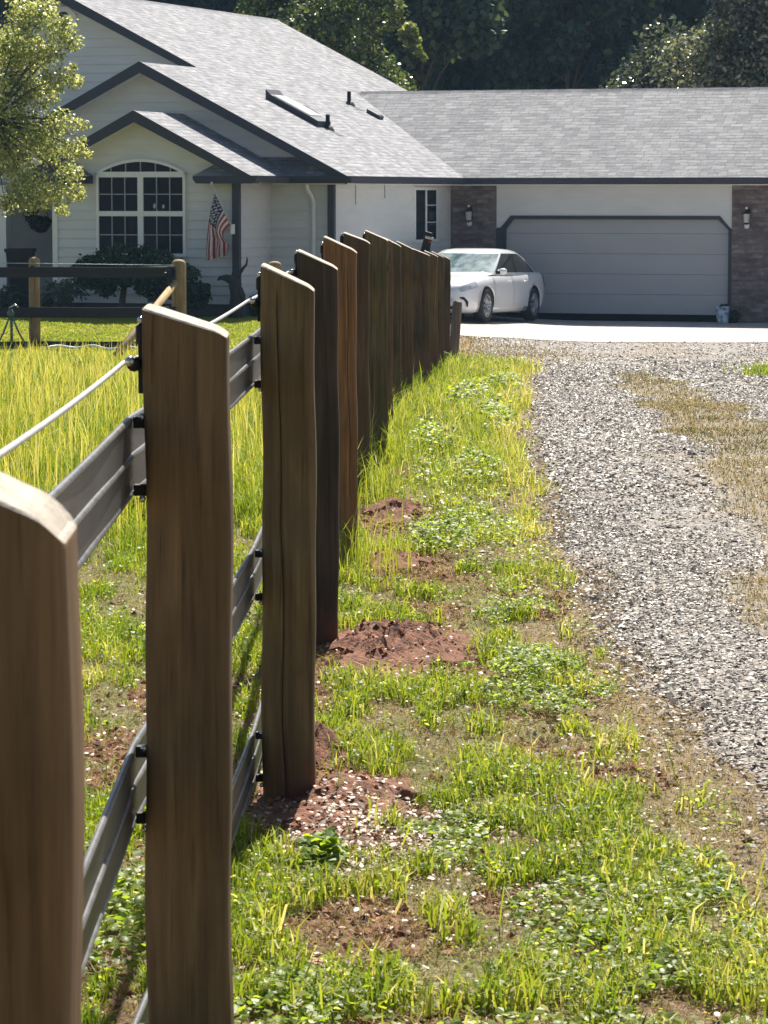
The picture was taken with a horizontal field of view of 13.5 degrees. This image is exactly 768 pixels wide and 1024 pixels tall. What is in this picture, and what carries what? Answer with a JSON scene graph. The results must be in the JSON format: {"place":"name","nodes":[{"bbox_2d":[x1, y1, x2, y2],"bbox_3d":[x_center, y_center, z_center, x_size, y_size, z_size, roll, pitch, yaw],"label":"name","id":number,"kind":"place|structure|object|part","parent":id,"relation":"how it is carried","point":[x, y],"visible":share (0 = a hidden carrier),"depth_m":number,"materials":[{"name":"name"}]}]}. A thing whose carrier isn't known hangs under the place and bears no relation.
{"place":"outdoors","nodes":[
{"label":"outdoors","id":0,"kind":"place"},
{"bbox_2d":[0,316,259,355],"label":"lawn grass","id":1,"kind":"structure","parent":0,"point":[70,332],"depth_m":54.06,"materials":[{"name":"green plant"}]},
{"bbox_2d":[0,332,445,1023],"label":"field grass","id":2,"kind":"structure","parent":0,"point":[36,388],"depth_m":16.41,"materials":[{"name":"green plant"}]},
{"bbox_2d":[0,316,767,1023],"bbox_3d":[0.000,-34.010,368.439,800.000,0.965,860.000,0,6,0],"label":"ground","id":3,"kind":"structure","parent":0,"point":[700,766],"depth_m":9.29,"materials":[{"name":"soil"}]},
{"bbox_2d":[0,304,27,348],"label":"tripod sprinkler","id":4,"kind":"object","parent":3,"relation":"on","point":[10,313],"visible":0.96,"depth_m":48.53,"materials":[{"name":"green metal"}]},
{"bbox_2d":[0,283,28,307],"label":"shrub","id":5,"kind":"object","parent":3,"relation":"on","point":[10,295],"visible":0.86,"depth_m":59.55,"materials":[{"name":"green plant"}]},
{"bbox_2d":[0,0,93,217],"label":"leafy tree","id":6,"kind":"object","parent":3,"relation":"on","point":[17,50],"visible":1,"depth_m":51.89,"materials":[{"name":"green plant"}]},
{"bbox_2d":[40,278,91,306],"bbox_3d":[-5.795,-3.919,58.669,0.814,0.816,1.115,-4,7,-38],"label":"shrub","id":7,"kind":"object","parent":3,"relation":"on","point":[61,293],"visible":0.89,"depth_m":58.52,"materials":[{"name":"green plant"}]},
{"bbox_2d":[45,344,136,349],"bbox_3d":[-4.105,-2.356,46.396,1.418,0.084,0.479,2,6,18],"label":"garden hose","id":8,"kind":"object","parent":3,"relation":"on","point":[81,347],"visible":0.62,"depth_m":46.49,"materials":[{"name":"rubber"}]},
{"bbox_2d":[69,242,201,307],"bbox_3d":[-4.463,-4.074,57.834,2.665,1.472,1.180,1,6,13],"label":"weeping shrub","id":9,"kind":"object","parent":3,"relation":"on","point":[154,287],"visible":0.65,"depth_m":57.68,"materials":[{"name":"green plant"}]},
{"bbox_2d":[0,257,281,357],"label":"yard fence","id":10,"kind":"object","parent":3,"relation":"on","point":[34,312],"visible":0.74,"depth_m":48.71,"materials":[{"name":"brown wood"}]},
{"bbox_2d":[186,279,212,317],"bbox_3d":[-3.413,-3.807,57.964,0.779,0.732,0.460,4,7,35],"label":"shrub","id":11,"kind":"object","parent":3,"relation":"on","point":[202,297],"visible":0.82,"depth_m":57.78,"materials":[{"name":"green plant"}]},
{"bbox_2d":[0,230,450,1023],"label":"paddock fence","id":12,"kind":"object","parent":3,"relation":"on","point":[330,352],"visible":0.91,"depth_m":5.53,"materials":[{"name":"brown wood"}]},
{"bbox_2d":[421,231,432,251],"bbox_3d":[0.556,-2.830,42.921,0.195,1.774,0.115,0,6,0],"label":"fence charger","id":13,"kind":"object","parent":12,"relation":"attached to","point":[427,241],"visible":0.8,"depth_m":42.82,"materials":[{"name":"black plastic"}]},
{"bbox_2d":[217,257,247,318],"bbox_3d":[-2.691,-3.946,57.836,0.583,1.216,0.251,3,6,30],"label":"driftwood stump","id":14,"kind":"object","parent":3,"relation":"on","point":[237,294],"visible":0.91,"depth_m":57.72,"materials":[{"name":"grey wood"}]},
{"bbox_2d":[247,295,257,314],"bbox_3d":[-2.254,-3.817,59.410,1.064,0.562,0.710,1,6,14],"label":"bedding plant","id":15,"kind":"object","parent":3,"relation":"on","point":[253,309],"visible":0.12,"depth_m":59.20,"materials":[{"name":"green plant"}]},
{"bbox_2d":[310,957,323,965],"bbox_3d":[-0.137,0.951,6.841,0.057,0.015,0.045,15,11,21],"label":"stone","id":16,"kind":"object","parent":3,"relation":"on","point":[316,960],"visible":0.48,"depth_m":6.83,"materials":[{"name":"stone"}]},
{"bbox_2d":[233,0,419,90],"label":"sunny tree","id":17,"kind":"object","parent":3,"relation":"on","point":[336,25],"visible":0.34,"depth_m":78.60,"materials":[{"name":"green plant"}]},
{"bbox_2d":[250,772,411,852],"bbox_3d":[-0.138,0.769,8.585,0.454,0.090,1.172,0,6,0],"label":"soil mound","id":18,"kind":"object","parent":3,"relation":"on","point":[303,811],"visible":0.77,"depth_m":8.50,"materials":[{"name":"brown soil"}]},
{"bbox_2d":[315,720,346,770],"bbox_3d":[-0.214,0.665,9.411,0.224,0.130,0.512,0,6,0],"label":"soil mound","id":19,"kind":"object","parent":3,"relation":"on","point":[321,734],"visible":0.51,"depth_m":9.31,"materials":[{"name":"brown soil"}]},
{"bbox_2d":[0,0,734,90],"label":"woods","id":20,"kind":"object","parent":3,"relation":"on","point":[458,74],"visible":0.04,"depth_m":102.12,"materials":[{"name":"green plant"}]},
{"bbox_2d":[0,0,767,322],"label":"house","id":21,"kind":"structure","parent":3,"relation":"on","point":[641,204],"depth_m":64.77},
{"bbox_2d":[4,248,35,299],"bbox_3d":[-6.761,-4.424,60.284,0.540,0.953,0.540,0,6,0],"label":"planter box","id":22,"kind":"object","parent":21,"relation":"on","point":[18,255],"visible":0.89,"depth_m":60.03,"materials":[{"name":"black plastic"}]},
{"bbox_2d":[23,188,51,232],"bbox_3d":[-6.572,-5.750,61.559,0.589,0.903,0.390,0,6,0],"label":"hanging basket","id":23,"kind":"object","parent":21,"relation":"hanging from","point":[39,224],"visible":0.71,"depth_m":61.51,"materials":[{"name":"black plastic"}]},
{"bbox_2d":[96,159,187,256],"bbox_3d":[-4.411,-5.524,58.803,1.814,1.763,0.120,2,6,19],"label":"window","id":24,"kind":"structure","parent":21,"relation":"in","point":[139,201],"depth_m":58.79,"materials":[{"name":"white glass"}]},
{"bbox_2d":[206,181,234,260],"bbox_3d":[-2.934,-5.195,57.992,0.522,1.439,0.235,0,6,0],"label":"flag","id":25,"kind":"object","parent":21,"relation":"attached to","point":[217,243],"visible":1,"depth_m":57.98,"materials":[{"name":"fabric"}]},
{"bbox_2d":[412,187,438,241],"bbox_3d":[0.838,-5.946,64.813,0.070,1.081,1.487,2,6,19],"label":"window","id":26,"kind":"structure","parent":21,"relation":"in","point":[425,207],"depth_m":64.74,"materials":[{"name":"white glass"}]},
{"bbox_2d":[506,219,727,321],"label":"garage door","id":27,"kind":"structure","parent":21,"relation":"in","point":[591,269],"depth_m":65.45,"materials":[{"name":"grey paint"}]},
{"bbox_2d":[363,497,432,523],"bbox_3d":[0.073,-0.017,16.541,0.383,0.110,0.938,0,6,0],"label":"soil mound","id":28,"kind":"object","parent":3,"relation":"on","point":[409,504],"visible":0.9,"depth_m":16.44,"materials":[{"name":"brown soil"}]},
{"bbox_2d":[358,547,438,571],"bbox_3d":[0.068,0.205,14.358,0.412,0.096,0.758,-1,6,-10],"label":"soil mound","id":29,"kind":"object","parent":3,"relation":"on","point":[418,560],"visible":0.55,"depth_m":14.24,"materials":[{"name":"brown soil"}]},
{"bbox_2d":[31,369,767,1023],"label":"clover","id":30,"kind":"object","parent":3,"relation":"on","point":[329,845],"visible":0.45,"depth_m":7.72,"materials":[{"name":"green plant"}]},
{"bbox_2d":[316,616,483,677],"bbox_3d":[0.057,0.456,11.463,0.671,0.148,1.623,0,6,0],"label":"soil mound","id":31,"kind":"object","parent":3,"relation":"on","point":[400,643],"visible":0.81,"depth_m":11.31,"materials":[{"name":"brown soil"}]},
{"bbox_2d":[395,787,421,802],"bbox_3d":[0.070,0.766,8.710,0.069,0.052,0.060,4,7,38],"label":"soil clod","id":32,"kind":"object","parent":3,"relation":"on","point":[403,792],"visible":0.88,"depth_m":8.69,"materials":[{"name":"brown soil"}]},
{"bbox_2d":[82,437,767,1023],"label":"soil crumbs","id":33,"kind":"object","parent":3,"relation":"on","point":[404,907],"visible":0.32,"depth_m":9.06,"materials":[{"name":"brown soil"}]},
{"bbox_2d":[85,505,767,1023],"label":"leaf litter","id":34,"kind":"object","parent":3,"relation":"on","point":[369,831],"visible":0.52,"depth_m":8.26,"materials":[{"name":"plant"}]},
{"bbox_2d":[353,0,508,90],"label":"shaded tree","id":35,"kind":"object","parent":3,"relation":"on","point":[432,35],"visible":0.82,"depth_m":90.00,"materials":[{"name":"green plant"}]},
{"bbox_2d":[450,300,461,357],"bbox_3d":[0.953,-2.368,43.979,0.210,1.010,0.133,0,6,0],"label":"short post","id":36,"kind":"object","parent":3,"relation":"on","point":[455,326],"visible":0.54,"depth_m":43.92,"materials":[{"name":"brown wood"}]},
{"bbox_2d":[231,349,767,1023],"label":"verge grass","id":37,"kind":"structure","parent":3,"relation":"on","point":[429,399],"depth_m":8.37,"materials":[{"name":"green plant"}]},
{"bbox_2d":[468,0,684,89],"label":"shaded tree","id":38,"kind":"object","parent":3,"relation":"on","point":[520,61],"visible":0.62,"depth_m":96.59,"materials":[{"name":"green plant"}]},
{"bbox_2d":[450,314,767,342],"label":"driveway apron","id":39,"kind":"object","parent":3,"relation":"on","point":[593,331],"visible":0.52,"depth_m":60.14,"materials":[{"name":"concrete"}]},
{"bbox_2d":[437,248,544,322],"bbox_3d":[1.669,-4.433,63.143,2.076,1.420,4.740,2,5,22],"label":"sedan car","id":40,"kind":"object","parent":39,"relation":"on","point":[486,283],"visible":0.61,"depth_m":62.52,"materials":[{"name":"white paint"}]},
{"bbox_3d":[2.307,-4.258,62.428,0.118,0.609,1.028,2,5,22],"label":"door","id":41,"kind":"part","parent":40,"relation":"part of","materials":[{"name":"white paint"}]},
{"bbox_3d":[2.292,-4.821,62.700,0.159,0.361,1.116,2,5,22],"label":"side window","id":42,"kind":"part","parent":40,"relation":"part of","materials":[{"name":"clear glass"}]},
{"bbox_3d":[2.660,-4.332,63.321,0.118,0.627,0.854,2,5,22],"label":"door","id":43,"kind":"part","parent":40,"relation":"part of","materials":[{"name":"white paint"}]},
{"bbox_3d":[2.710,-4.898,63.741,0.166,0.361,1.010,2,5,22],"label":"side window","id":44,"kind":"part","parent":40,"relation":"part of","materials":[{"name":"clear glass"}]},
{"bbox_2d":[715,304,741,322],"bbox_3d":[6.840,-3.932,64.397,0.529,0.421,0.299,-1,6,-14],"label":"patterned tub","id":45,"kind":"object","parent":39,"relation":"on","point":[723,312],"visible":1,"depth_m":64.29,"materials":[{"name":"blue ceramic"}]},
{"bbox_2d":[598,14,719,88],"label":"brown tinged tree","id":46,"kind":"object","parent":3,"relation":"on","point":[641,75],"visible":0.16,"depth_m":79.91,"materials":[{"name":"green plant"}]},
{"bbox_2d":[647,0,767,87],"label":"glossy tree","id":47,"kind":"object","parent":3,"relation":"on","point":[740,42],"visible":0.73,"depth_m":77.23,"materials":[{"name":"green plant"}]},
{"bbox_2d":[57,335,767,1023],"bbox_3d":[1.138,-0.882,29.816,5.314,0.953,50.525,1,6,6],"label":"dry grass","id":48,"kind":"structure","parent":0,"point":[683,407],"depth_m":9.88,"materials":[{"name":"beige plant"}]},
{"bbox_2d":[459,336,767,953],"bbox_3d":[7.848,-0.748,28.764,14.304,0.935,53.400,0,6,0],"label":"driveway","id":49,"kind":"structure","parent":0,"point":[747,763],"depth_m":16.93,"materials":[{"name":"grey gravel"}]}
]}

